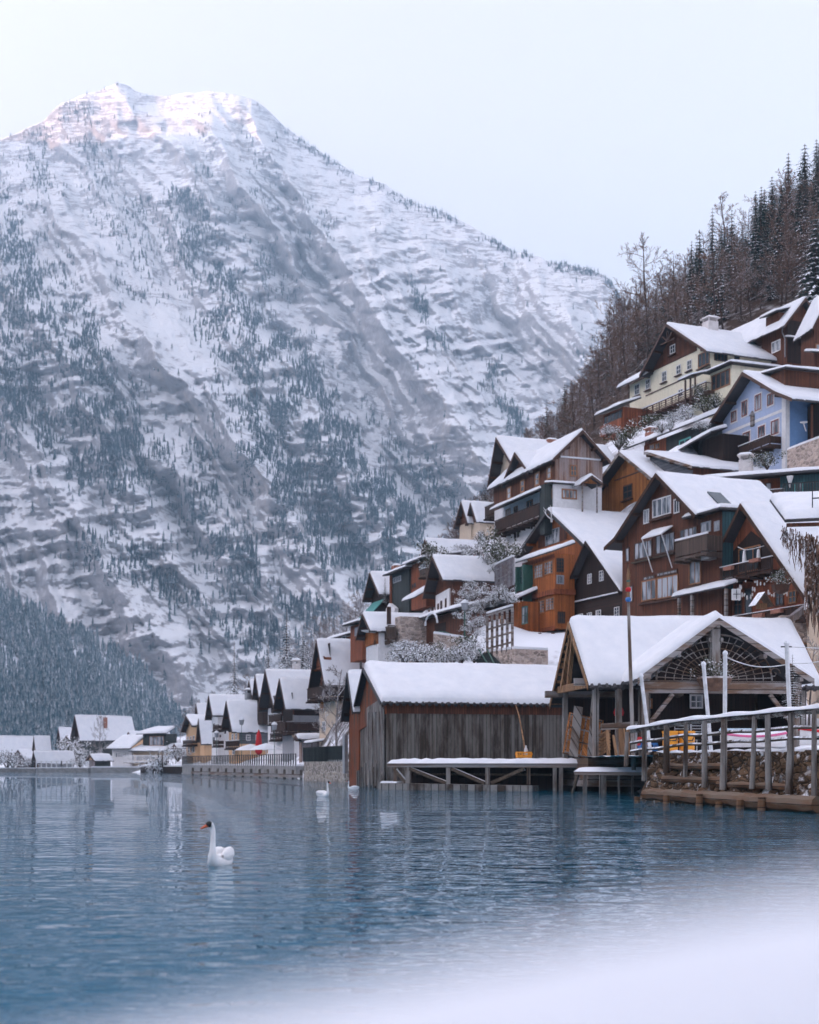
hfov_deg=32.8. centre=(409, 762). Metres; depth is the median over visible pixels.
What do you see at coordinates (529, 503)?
window
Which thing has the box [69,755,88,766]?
snowy shrub
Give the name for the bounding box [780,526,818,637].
vine
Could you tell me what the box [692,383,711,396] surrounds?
evergreen shrub
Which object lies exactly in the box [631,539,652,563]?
window
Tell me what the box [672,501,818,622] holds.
frame chalet
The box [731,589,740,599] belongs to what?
lantern sign
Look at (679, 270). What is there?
bare tree
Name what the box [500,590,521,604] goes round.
snowy shrub
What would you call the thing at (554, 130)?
sky
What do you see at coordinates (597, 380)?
bare tree
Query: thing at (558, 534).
window
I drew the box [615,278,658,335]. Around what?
bare tree
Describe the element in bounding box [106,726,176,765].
villa
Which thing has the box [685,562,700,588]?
window
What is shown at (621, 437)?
evergreen shrub
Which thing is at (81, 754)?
snowy shrub
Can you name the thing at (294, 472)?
mountain forest
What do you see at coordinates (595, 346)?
bare tree
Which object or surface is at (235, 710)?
lake house
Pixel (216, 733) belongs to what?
lamp post
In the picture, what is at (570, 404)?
bare tree
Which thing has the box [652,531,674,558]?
window
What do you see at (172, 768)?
shore quay
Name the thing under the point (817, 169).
spruce
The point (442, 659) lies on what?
snowy shrub
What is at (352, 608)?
bare tree
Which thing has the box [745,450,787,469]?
evergreen shrub
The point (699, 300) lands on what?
bare tree
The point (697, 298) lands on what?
spruce
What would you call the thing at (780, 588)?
hanging basket
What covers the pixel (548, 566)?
window
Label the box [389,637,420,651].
snowy shrub
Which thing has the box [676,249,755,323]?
bare tree
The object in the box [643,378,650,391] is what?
window
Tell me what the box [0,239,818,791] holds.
hillside
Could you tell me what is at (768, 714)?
bank fence
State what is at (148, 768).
snowy shrub
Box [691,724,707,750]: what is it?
chair
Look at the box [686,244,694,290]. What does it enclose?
spruce
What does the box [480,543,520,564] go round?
evergreen shrub
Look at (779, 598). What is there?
window
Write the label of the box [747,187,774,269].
spruce
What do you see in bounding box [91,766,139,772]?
shore quay
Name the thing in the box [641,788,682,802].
log
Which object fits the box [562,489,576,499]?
window
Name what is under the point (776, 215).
bare tree
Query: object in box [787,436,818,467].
garden wall
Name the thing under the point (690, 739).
barrel
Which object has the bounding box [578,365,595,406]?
bare tree
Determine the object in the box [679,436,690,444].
window
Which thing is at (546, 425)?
spruce
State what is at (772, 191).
spruce
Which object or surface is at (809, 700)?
bare tree
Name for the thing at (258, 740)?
parasol
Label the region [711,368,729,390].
window
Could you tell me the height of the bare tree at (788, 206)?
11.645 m
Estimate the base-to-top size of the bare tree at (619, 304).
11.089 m
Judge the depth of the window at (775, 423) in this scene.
126.48 m
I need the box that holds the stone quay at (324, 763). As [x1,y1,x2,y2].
[303,746,348,781]
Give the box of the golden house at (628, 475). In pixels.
[602,450,769,511]
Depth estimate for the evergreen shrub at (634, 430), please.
145.92 m
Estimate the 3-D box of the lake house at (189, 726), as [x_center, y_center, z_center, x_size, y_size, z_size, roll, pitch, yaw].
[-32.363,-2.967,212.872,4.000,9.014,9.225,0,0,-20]
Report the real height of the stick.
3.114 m
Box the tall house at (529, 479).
[483,428,614,556]
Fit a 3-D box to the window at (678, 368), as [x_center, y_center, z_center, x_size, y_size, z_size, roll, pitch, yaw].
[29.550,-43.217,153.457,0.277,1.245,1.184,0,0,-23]
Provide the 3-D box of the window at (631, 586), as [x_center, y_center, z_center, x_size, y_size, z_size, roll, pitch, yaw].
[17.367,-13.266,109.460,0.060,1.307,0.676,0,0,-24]
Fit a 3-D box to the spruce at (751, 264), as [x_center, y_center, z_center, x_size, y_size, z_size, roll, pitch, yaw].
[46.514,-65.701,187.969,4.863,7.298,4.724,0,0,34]
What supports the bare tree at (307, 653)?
on the hillside
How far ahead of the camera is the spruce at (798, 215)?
191.34 m
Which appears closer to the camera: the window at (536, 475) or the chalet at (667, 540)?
the chalet at (667, 540)
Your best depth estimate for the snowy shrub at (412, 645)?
112.69 m
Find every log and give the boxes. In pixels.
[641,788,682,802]
[661,775,730,783]
[670,763,729,770]
[680,789,743,807]
[716,781,794,790]
[741,792,818,812]
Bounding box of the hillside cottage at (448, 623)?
[413,594,513,647]
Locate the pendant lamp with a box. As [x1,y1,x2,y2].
[673,693,683,697]
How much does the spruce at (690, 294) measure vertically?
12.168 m
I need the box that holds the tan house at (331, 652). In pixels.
[304,638,364,745]
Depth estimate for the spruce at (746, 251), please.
203.65 m
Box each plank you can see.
[569,706,582,757]
[587,692,599,757]
[606,730,609,755]
[612,735,617,754]
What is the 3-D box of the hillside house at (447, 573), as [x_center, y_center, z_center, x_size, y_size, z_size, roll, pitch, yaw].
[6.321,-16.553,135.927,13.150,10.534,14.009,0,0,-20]
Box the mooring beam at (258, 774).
[191,768,302,778]
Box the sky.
[0,0,818,345]
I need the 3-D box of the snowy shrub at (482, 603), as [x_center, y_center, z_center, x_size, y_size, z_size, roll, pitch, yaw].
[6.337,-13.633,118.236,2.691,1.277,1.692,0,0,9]
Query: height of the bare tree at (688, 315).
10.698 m
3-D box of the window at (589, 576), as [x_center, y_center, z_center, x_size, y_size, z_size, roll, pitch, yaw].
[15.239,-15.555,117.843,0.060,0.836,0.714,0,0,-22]
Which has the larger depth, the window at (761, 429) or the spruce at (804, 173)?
the spruce at (804, 173)
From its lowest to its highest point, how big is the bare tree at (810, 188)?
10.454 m
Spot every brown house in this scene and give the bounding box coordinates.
[731,296,809,365]
[793,295,818,366]
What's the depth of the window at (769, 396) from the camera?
127.34 m
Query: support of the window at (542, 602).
in the orange house at (546, 569)
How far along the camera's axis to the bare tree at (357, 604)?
217.33 m
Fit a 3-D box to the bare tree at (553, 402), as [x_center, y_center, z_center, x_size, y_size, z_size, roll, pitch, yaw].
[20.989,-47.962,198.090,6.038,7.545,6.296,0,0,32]
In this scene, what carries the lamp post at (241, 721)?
on the promenade
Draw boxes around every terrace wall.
[433,631,463,662]
[484,646,547,664]
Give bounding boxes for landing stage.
[571,767,647,793]
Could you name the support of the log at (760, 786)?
on the bank wall at (738, 761)
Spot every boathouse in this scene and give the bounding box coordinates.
[31,750,76,766]
[86,753,113,766]
[341,669,361,785]
[353,660,561,787]
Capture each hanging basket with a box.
[685,655,739,691]
[766,567,793,593]
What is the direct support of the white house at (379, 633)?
on the hillside
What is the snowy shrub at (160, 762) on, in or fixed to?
on the hillside
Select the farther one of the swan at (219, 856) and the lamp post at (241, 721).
the lamp post at (241, 721)
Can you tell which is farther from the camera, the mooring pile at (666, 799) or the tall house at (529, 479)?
the tall house at (529, 479)
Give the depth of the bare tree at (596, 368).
199.03 m
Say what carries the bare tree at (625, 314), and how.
on the hillside
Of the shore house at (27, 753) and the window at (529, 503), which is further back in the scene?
the shore house at (27, 753)
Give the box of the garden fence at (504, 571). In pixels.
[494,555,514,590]
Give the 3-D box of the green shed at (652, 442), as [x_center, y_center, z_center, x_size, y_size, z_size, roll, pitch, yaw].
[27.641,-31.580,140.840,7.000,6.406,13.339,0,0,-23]
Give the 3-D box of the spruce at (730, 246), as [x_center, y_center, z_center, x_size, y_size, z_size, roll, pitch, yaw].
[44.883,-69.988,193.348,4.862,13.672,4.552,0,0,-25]
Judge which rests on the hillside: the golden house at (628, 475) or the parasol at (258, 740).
the golden house at (628, 475)
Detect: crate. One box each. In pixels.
[515,752,532,757]
[637,743,657,750]
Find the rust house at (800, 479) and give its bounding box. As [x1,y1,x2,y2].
[705,452,818,492]
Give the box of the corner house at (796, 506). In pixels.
[770,490,818,717]
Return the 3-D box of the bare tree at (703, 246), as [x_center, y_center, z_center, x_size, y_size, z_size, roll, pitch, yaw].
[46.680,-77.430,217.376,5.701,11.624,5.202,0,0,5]
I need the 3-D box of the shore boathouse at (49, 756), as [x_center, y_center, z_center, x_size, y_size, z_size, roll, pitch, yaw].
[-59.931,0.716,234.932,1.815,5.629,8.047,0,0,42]
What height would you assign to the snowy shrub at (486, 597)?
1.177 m
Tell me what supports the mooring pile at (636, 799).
in the lake
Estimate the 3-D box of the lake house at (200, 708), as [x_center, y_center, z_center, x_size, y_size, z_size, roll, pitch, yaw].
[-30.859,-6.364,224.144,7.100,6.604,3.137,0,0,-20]
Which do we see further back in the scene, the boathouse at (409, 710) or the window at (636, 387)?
the window at (636, 387)
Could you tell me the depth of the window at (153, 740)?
234.33 m
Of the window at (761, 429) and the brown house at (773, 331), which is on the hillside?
the brown house at (773, 331)
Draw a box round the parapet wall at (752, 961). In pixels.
[184,887,818,1023]
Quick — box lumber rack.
[598,722,629,757]
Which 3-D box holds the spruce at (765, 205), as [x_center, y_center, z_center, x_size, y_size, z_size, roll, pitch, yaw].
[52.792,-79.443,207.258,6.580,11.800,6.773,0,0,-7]
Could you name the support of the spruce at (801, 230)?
on the hillside
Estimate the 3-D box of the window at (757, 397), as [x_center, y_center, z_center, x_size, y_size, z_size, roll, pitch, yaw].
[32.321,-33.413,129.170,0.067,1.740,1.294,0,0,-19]
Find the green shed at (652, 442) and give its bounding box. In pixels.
[618,407,721,454]
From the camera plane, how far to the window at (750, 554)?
97.16 m
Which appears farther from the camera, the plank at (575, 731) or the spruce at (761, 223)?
the spruce at (761, 223)
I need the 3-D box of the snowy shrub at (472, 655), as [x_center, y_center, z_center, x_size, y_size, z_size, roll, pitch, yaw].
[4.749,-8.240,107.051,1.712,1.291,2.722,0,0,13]
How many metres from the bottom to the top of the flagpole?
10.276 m
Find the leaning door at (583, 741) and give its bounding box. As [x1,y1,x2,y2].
[562,712,603,757]
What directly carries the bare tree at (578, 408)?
on the hillside
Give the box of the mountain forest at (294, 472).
[0,82,625,704]
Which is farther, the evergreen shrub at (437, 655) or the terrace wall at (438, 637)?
the terrace wall at (438, 637)
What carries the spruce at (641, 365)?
on the hillside
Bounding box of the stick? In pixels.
[515,705,524,748]
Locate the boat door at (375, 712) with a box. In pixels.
[366,701,383,785]
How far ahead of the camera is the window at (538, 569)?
122.02 m
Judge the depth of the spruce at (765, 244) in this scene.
193.75 m
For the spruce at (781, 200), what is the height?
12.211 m
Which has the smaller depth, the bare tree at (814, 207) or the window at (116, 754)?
the bare tree at (814, 207)
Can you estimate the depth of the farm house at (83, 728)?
265.14 m
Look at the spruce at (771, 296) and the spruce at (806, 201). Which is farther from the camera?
the spruce at (806, 201)
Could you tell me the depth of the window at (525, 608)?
119.72 m
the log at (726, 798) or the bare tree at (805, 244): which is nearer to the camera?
the log at (726, 798)
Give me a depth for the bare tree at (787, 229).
181.76 m
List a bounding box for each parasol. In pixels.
[236,744,254,754]
[250,743,282,753]
[255,729,261,763]
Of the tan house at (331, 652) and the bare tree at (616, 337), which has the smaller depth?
the tan house at (331, 652)
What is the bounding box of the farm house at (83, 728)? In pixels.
[70,714,134,761]
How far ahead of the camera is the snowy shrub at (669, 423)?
134.79 m
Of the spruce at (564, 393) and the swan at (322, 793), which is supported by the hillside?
the spruce at (564, 393)
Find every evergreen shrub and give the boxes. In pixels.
[412,541,450,563]
[416,552,439,569]
[419,641,452,657]
[445,634,485,648]
[478,525,526,558]
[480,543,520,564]
[603,427,633,449]
[612,424,643,439]
[626,412,665,431]
[688,392,718,412]
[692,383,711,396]
[706,392,724,408]
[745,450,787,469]
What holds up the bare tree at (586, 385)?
on the hillside
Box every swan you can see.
[200,821,234,865]
[316,781,330,796]
[346,780,358,788]
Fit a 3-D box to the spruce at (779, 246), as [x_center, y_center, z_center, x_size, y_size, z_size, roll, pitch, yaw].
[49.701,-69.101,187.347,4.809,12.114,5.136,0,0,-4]
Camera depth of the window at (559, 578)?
119.31 m
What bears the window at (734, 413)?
in the blue house at (774, 410)
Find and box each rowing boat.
[719,728,762,740]
[727,731,786,746]
[798,729,818,744]
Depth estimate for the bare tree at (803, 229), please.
177.12 m
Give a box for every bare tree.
[89,710,111,752]
[172,724,185,744]
[232,673,249,693]
[278,641,298,668]
[293,639,316,669]
[295,641,313,665]
[303,610,337,649]
[311,624,336,656]
[312,665,348,745]
[316,618,339,637]
[317,615,342,637]
[330,609,352,633]
[340,589,367,620]
[341,592,370,618]
[343,602,365,621]
[349,605,368,630]
[441,518,458,538]
[483,486,493,501]
[535,398,570,437]
[535,410,563,438]
[536,419,552,438]
[537,407,557,435]
[537,414,563,437]
[542,419,557,437]
[551,404,573,435]
[555,381,595,427]
[555,385,588,431]
[556,386,597,436]
[557,402,579,433]
[559,385,588,430]
[562,384,596,432]
[570,317,646,390]
[574,347,623,412]
[574,392,608,432]
[574,401,599,439]
[575,367,601,413]
[577,370,609,426]
[578,360,604,416]
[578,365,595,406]
[579,352,621,388]
[583,358,610,403]
[584,346,600,394]
[584,362,608,411]
[585,342,616,396]
[585,351,611,404]
[587,297,650,366]
[587,365,610,406]
[588,296,650,381]
[590,282,653,351]
[593,309,636,397]
[594,231,677,325]
[594,325,636,395]
[598,304,647,398]
[599,299,618,370]
[600,294,626,346]
[600,374,623,407]
[601,358,629,409]
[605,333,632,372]
[608,302,640,355]
[609,294,669,361]
[609,316,627,378]
[611,300,652,370]
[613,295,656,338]
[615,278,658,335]
[618,316,650,368]
[622,303,654,372]
[623,285,693,348]
[624,276,654,324]
[629,273,683,327]
[639,294,695,336]
[646,272,683,328]
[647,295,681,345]
[649,255,684,304]
[649,278,687,329]
[650,274,719,332]
[651,279,706,324]
[653,262,689,319]
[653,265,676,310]
[659,273,701,325]
[668,253,691,318]
[676,247,733,303]
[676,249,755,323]
[677,247,694,289]
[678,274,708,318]
[684,279,709,325]
[694,231,711,268]
[694,253,744,329]
[697,233,759,313]
[701,248,746,307]
[702,191,745,268]
[715,225,751,264]
[716,244,763,318]
[720,201,759,259]
[725,233,742,261]
[728,192,779,241]
[734,252,768,321]
[739,236,753,276]
[745,254,781,308]
[752,169,811,247]
[758,208,814,270]
[759,209,810,295]
[759,224,804,305]
[762,179,811,229]
[763,213,790,273]
[767,220,817,293]
[768,230,807,304]
[769,176,795,236]
[771,224,818,294]
[774,636,818,724]
[782,182,818,251]
[791,178,818,211]
[792,210,818,269]
[796,199,818,251]
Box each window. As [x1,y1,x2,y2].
[114,752,129,757]
[149,736,163,745]
[387,607,390,624]
[393,575,400,583]
[506,508,510,516]
[507,486,510,499]
[520,479,524,493]
[520,569,521,583]
[522,605,527,624]
[526,499,532,507]
[534,471,539,486]
[534,563,542,578]
[536,599,544,613]
[538,526,566,547]
[544,560,552,575]
[545,597,553,610]
[547,465,551,479]
[556,558,563,571]
[556,575,563,583]
[558,611,564,623]
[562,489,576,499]
[570,465,576,476]
[587,573,591,583]
[599,570,603,580]
[604,409,621,423]
[614,606,618,615]
[620,483,632,502]
[625,547,629,562]
[630,585,632,601]
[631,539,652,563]
[632,383,639,397]
[638,578,655,604]
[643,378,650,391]
[643,509,648,523]
[643,574,654,580]
[649,443,654,449]
[649,495,672,521]
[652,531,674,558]
[653,574,677,602]
[655,442,659,449]
[656,568,677,576]
[659,370,667,384]
[667,344,675,356]
[673,499,679,513]
[674,364,681,377]
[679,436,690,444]
[679,525,696,541]
[684,359,692,372]
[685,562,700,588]
[690,694,702,708]
[695,352,710,370]
[701,520,710,532]
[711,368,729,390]
[714,353,727,361]
[714,520,719,531]
[730,408,737,424]
[734,597,741,614]
[738,544,760,572]
[741,398,747,418]
[742,429,750,440]
[744,587,751,613]
[754,391,761,412]
[757,423,765,437]
[765,482,771,488]
[766,392,773,407]
[770,417,779,435]
[771,339,780,353]
[775,593,783,605]
[788,590,796,603]
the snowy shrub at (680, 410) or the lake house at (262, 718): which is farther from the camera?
the lake house at (262, 718)
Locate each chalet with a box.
[604,471,772,615]
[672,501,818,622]
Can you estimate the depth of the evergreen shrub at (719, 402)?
135.66 m
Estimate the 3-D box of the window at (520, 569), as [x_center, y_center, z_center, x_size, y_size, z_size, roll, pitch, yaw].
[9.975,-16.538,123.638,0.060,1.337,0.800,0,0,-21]
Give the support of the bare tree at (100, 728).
on the hillside
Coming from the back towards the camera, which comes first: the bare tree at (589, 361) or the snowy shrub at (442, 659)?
the bare tree at (589, 361)
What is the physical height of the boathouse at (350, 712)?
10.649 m
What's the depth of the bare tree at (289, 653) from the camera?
215.54 m
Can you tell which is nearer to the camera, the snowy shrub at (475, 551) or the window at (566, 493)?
the window at (566, 493)
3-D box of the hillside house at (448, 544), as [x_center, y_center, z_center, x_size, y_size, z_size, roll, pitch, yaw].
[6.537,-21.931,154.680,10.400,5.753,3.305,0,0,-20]
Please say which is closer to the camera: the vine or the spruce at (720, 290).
the vine
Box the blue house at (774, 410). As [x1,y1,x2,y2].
[707,364,818,469]
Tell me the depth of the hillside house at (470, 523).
165.80 m
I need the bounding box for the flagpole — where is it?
[625,566,635,769]
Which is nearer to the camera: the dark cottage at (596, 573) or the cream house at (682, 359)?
the dark cottage at (596, 573)
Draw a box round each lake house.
[180,714,204,762]
[195,703,206,713]
[196,717,211,762]
[205,694,243,763]
[221,688,267,763]
[248,679,254,699]
[252,674,267,724]
[257,658,310,763]
[272,677,318,761]
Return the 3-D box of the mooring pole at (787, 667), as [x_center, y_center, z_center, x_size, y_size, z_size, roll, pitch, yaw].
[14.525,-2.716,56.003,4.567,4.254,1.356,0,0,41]
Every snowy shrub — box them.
[0,750,20,766]
[0,752,30,766]
[21,757,34,765]
[53,737,92,753]
[55,735,83,752]
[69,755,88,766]
[75,747,93,759]
[137,760,157,772]
[146,741,181,772]
[166,747,190,761]
[384,645,415,661]
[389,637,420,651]
[395,640,409,649]
[397,647,430,662]
[398,640,424,657]
[407,644,443,662]
[416,642,446,657]
[430,652,451,662]
[439,640,483,662]
[444,643,466,662]
[450,586,471,597]
[452,608,476,621]
[453,544,468,549]
[455,593,474,603]
[457,618,476,631]
[461,548,473,555]
[461,638,485,652]
[462,580,479,589]
[462,589,480,600]
[464,543,489,555]
[464,648,481,662]
[467,627,484,636]
[468,581,493,596]
[468,603,484,615]
[468,613,489,627]
[474,530,489,543]
[474,535,491,549]
[474,597,497,608]
[476,550,493,561]
[484,590,502,603]
[487,587,508,600]
[493,583,515,592]
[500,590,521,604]
[599,423,620,436]
[648,419,667,432]
[658,420,678,430]
[663,411,684,423]
[675,403,695,415]
[678,409,693,421]
[692,421,710,430]
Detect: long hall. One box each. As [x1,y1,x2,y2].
[0,735,32,755]
[32,735,51,751]
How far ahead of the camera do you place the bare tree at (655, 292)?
200.68 m
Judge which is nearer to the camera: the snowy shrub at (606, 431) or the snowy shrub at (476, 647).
the snowy shrub at (476, 647)
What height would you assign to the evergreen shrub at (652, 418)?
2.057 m
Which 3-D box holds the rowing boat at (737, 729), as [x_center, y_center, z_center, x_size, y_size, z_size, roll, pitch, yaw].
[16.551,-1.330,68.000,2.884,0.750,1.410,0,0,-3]
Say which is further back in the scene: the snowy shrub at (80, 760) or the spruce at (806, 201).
the snowy shrub at (80, 760)
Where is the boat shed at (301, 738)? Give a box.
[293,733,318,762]
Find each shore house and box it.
[15,749,32,766]
[56,727,71,748]
[127,730,142,747]
[171,743,185,751]
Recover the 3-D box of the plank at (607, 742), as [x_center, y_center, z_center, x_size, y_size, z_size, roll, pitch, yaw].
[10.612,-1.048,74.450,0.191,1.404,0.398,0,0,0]
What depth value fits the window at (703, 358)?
149.17 m
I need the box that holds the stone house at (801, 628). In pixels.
[776,615,806,648]
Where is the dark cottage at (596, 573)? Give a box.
[570,539,621,615]
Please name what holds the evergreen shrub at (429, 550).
on the hillside
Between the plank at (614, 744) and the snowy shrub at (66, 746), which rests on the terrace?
the plank at (614, 744)
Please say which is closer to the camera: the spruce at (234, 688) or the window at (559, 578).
the window at (559, 578)
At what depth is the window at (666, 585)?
104.83 m
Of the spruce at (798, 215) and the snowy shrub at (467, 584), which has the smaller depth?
the snowy shrub at (467, 584)
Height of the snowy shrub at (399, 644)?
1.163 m
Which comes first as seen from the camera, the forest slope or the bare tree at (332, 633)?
the bare tree at (332, 633)
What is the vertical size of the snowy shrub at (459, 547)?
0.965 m
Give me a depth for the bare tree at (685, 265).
201.70 m
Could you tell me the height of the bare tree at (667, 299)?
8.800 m
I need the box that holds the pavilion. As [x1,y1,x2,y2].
[545,610,818,786]
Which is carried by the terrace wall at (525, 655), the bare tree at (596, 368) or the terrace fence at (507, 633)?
the terrace fence at (507, 633)
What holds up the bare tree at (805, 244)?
on the hillside
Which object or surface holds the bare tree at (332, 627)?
on the hillside
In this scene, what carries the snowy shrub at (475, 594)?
on the hillside
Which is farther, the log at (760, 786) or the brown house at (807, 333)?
the brown house at (807, 333)
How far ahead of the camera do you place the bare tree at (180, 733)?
235.54 m
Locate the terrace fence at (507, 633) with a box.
[486,604,513,653]
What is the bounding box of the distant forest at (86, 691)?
[0,582,189,749]
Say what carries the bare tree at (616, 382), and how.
on the hillside
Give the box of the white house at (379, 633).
[355,607,433,662]
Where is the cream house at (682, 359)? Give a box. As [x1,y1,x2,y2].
[594,315,781,440]
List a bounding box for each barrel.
[662,731,678,750]
[679,731,694,750]
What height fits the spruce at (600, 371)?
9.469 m
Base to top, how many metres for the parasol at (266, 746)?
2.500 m
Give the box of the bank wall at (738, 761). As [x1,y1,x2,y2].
[640,747,818,802]
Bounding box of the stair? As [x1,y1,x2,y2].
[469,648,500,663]
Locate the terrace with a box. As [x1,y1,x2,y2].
[598,755,652,756]
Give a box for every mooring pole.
[639,673,651,751]
[701,661,712,750]
[722,650,727,712]
[728,640,818,716]
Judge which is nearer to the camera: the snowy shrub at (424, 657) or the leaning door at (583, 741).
the leaning door at (583, 741)
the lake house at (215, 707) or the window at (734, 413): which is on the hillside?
the lake house at (215, 707)
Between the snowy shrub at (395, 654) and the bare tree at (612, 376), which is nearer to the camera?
the snowy shrub at (395, 654)
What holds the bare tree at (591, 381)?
on the hillside
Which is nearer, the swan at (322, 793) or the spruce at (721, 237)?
the swan at (322, 793)
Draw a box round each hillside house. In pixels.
[327,631,349,638]
[342,618,365,662]
[359,571,389,617]
[382,563,423,612]
[401,549,467,610]
[401,551,527,615]
[421,537,489,555]
[453,500,493,539]
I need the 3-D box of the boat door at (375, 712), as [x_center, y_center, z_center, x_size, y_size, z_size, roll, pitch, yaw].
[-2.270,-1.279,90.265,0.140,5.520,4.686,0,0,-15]
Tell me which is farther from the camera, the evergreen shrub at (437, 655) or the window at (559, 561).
the window at (559, 561)
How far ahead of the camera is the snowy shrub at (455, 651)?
107.52 m
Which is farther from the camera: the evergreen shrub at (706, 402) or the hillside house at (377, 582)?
the hillside house at (377, 582)
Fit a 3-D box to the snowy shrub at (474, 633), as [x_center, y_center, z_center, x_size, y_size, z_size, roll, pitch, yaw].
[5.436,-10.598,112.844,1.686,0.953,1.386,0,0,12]
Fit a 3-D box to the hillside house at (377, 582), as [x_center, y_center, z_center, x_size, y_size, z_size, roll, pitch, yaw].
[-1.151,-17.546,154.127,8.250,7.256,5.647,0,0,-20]
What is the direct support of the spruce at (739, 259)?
on the hillside
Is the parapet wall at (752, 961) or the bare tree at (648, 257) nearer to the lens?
the parapet wall at (752, 961)
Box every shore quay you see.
[0,767,35,771]
[36,761,90,771]
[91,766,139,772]
[140,765,181,772]
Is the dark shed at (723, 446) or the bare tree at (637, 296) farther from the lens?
the bare tree at (637, 296)
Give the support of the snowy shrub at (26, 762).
on the shore quay at (17, 769)
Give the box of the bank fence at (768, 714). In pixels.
[624,703,818,795]
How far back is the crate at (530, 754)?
80.94 m
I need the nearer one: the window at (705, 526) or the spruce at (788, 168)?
the window at (705, 526)
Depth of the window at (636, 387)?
161.17 m
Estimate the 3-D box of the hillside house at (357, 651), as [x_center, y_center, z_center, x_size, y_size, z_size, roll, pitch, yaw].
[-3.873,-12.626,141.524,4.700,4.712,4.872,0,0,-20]
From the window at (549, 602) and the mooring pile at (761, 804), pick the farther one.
the window at (549, 602)
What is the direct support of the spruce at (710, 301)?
on the hillside
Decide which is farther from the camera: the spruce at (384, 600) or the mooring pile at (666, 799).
the spruce at (384, 600)
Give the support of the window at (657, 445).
in the green shed at (652, 442)
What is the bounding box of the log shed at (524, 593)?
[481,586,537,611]
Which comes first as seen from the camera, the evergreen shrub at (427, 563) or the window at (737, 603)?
the window at (737, 603)
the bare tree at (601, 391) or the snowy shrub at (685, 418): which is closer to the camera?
the snowy shrub at (685, 418)
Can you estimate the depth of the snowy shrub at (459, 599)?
121.80 m
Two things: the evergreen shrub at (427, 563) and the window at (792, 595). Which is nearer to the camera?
the window at (792, 595)
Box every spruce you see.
[226,644,241,693]
[263,646,272,670]
[279,610,295,668]
[290,629,310,668]
[382,584,388,602]
[542,405,551,438]
[549,385,569,437]
[564,394,576,434]
[593,342,605,398]
[630,323,651,370]
[646,290,675,351]
[681,231,710,315]
[682,253,704,325]
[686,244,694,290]
[693,268,703,323]
[701,255,729,316]
[702,210,718,278]
[706,225,730,297]
[707,239,732,323]
[718,210,745,301]
[720,233,730,300]
[735,233,750,279]
[735,240,746,282]
[743,191,759,252]
[743,210,766,287]
[743,249,766,301]
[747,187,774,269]
[747,205,767,275]
[749,189,773,250]
[752,177,779,244]
[758,212,770,278]
[758,242,779,301]
[764,203,790,287]
[764,208,773,251]
[771,180,791,257]
[772,153,795,240]
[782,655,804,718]
[787,145,818,239]
[788,192,811,282]
[789,175,813,247]
[789,187,807,262]
[790,215,818,303]
[801,171,818,263]
[809,139,817,187]
[811,143,818,197]
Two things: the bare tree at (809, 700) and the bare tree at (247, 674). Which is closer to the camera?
the bare tree at (809, 700)
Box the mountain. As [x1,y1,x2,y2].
[0,83,628,713]
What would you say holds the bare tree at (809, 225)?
on the hillside
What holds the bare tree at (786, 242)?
on the hillside
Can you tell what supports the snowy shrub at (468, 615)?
on the hillside
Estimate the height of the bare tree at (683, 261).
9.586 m
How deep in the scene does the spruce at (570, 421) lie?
191.81 m
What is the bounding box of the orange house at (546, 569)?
[512,506,629,633]
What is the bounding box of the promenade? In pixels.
[182,753,303,777]
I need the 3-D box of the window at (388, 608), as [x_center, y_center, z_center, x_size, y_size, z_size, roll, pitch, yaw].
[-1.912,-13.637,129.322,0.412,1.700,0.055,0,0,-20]
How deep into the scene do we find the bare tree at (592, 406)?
174.93 m
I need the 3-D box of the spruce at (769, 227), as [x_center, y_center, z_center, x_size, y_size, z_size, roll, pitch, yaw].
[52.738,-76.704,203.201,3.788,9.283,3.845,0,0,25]
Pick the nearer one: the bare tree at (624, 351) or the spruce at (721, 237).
the bare tree at (624, 351)
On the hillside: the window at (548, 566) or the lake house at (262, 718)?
the lake house at (262, 718)
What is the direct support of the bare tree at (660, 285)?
on the hillside
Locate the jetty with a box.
[378,758,642,790]
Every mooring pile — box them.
[634,797,639,801]
[663,795,669,803]
[695,794,702,805]
[715,802,722,806]
[736,799,743,808]
[757,797,765,809]
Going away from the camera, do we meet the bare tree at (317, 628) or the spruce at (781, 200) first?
the spruce at (781, 200)
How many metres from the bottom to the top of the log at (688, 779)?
0.340 m
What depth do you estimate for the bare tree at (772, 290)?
181.34 m
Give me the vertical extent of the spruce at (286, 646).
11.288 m
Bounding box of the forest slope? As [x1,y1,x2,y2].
[1,608,176,725]
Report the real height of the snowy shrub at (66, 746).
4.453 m
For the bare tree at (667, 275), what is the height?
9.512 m
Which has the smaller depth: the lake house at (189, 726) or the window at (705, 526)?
the window at (705, 526)
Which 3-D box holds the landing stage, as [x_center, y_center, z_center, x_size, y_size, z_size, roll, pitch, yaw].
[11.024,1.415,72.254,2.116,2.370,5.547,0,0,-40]
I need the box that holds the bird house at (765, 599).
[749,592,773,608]
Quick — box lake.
[0,772,818,1023]
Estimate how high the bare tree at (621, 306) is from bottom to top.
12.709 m
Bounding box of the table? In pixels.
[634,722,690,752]
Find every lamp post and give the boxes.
[214,731,218,754]
[239,717,243,754]
[271,722,277,764]
[460,599,468,639]
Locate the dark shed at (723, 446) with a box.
[677,424,748,461]

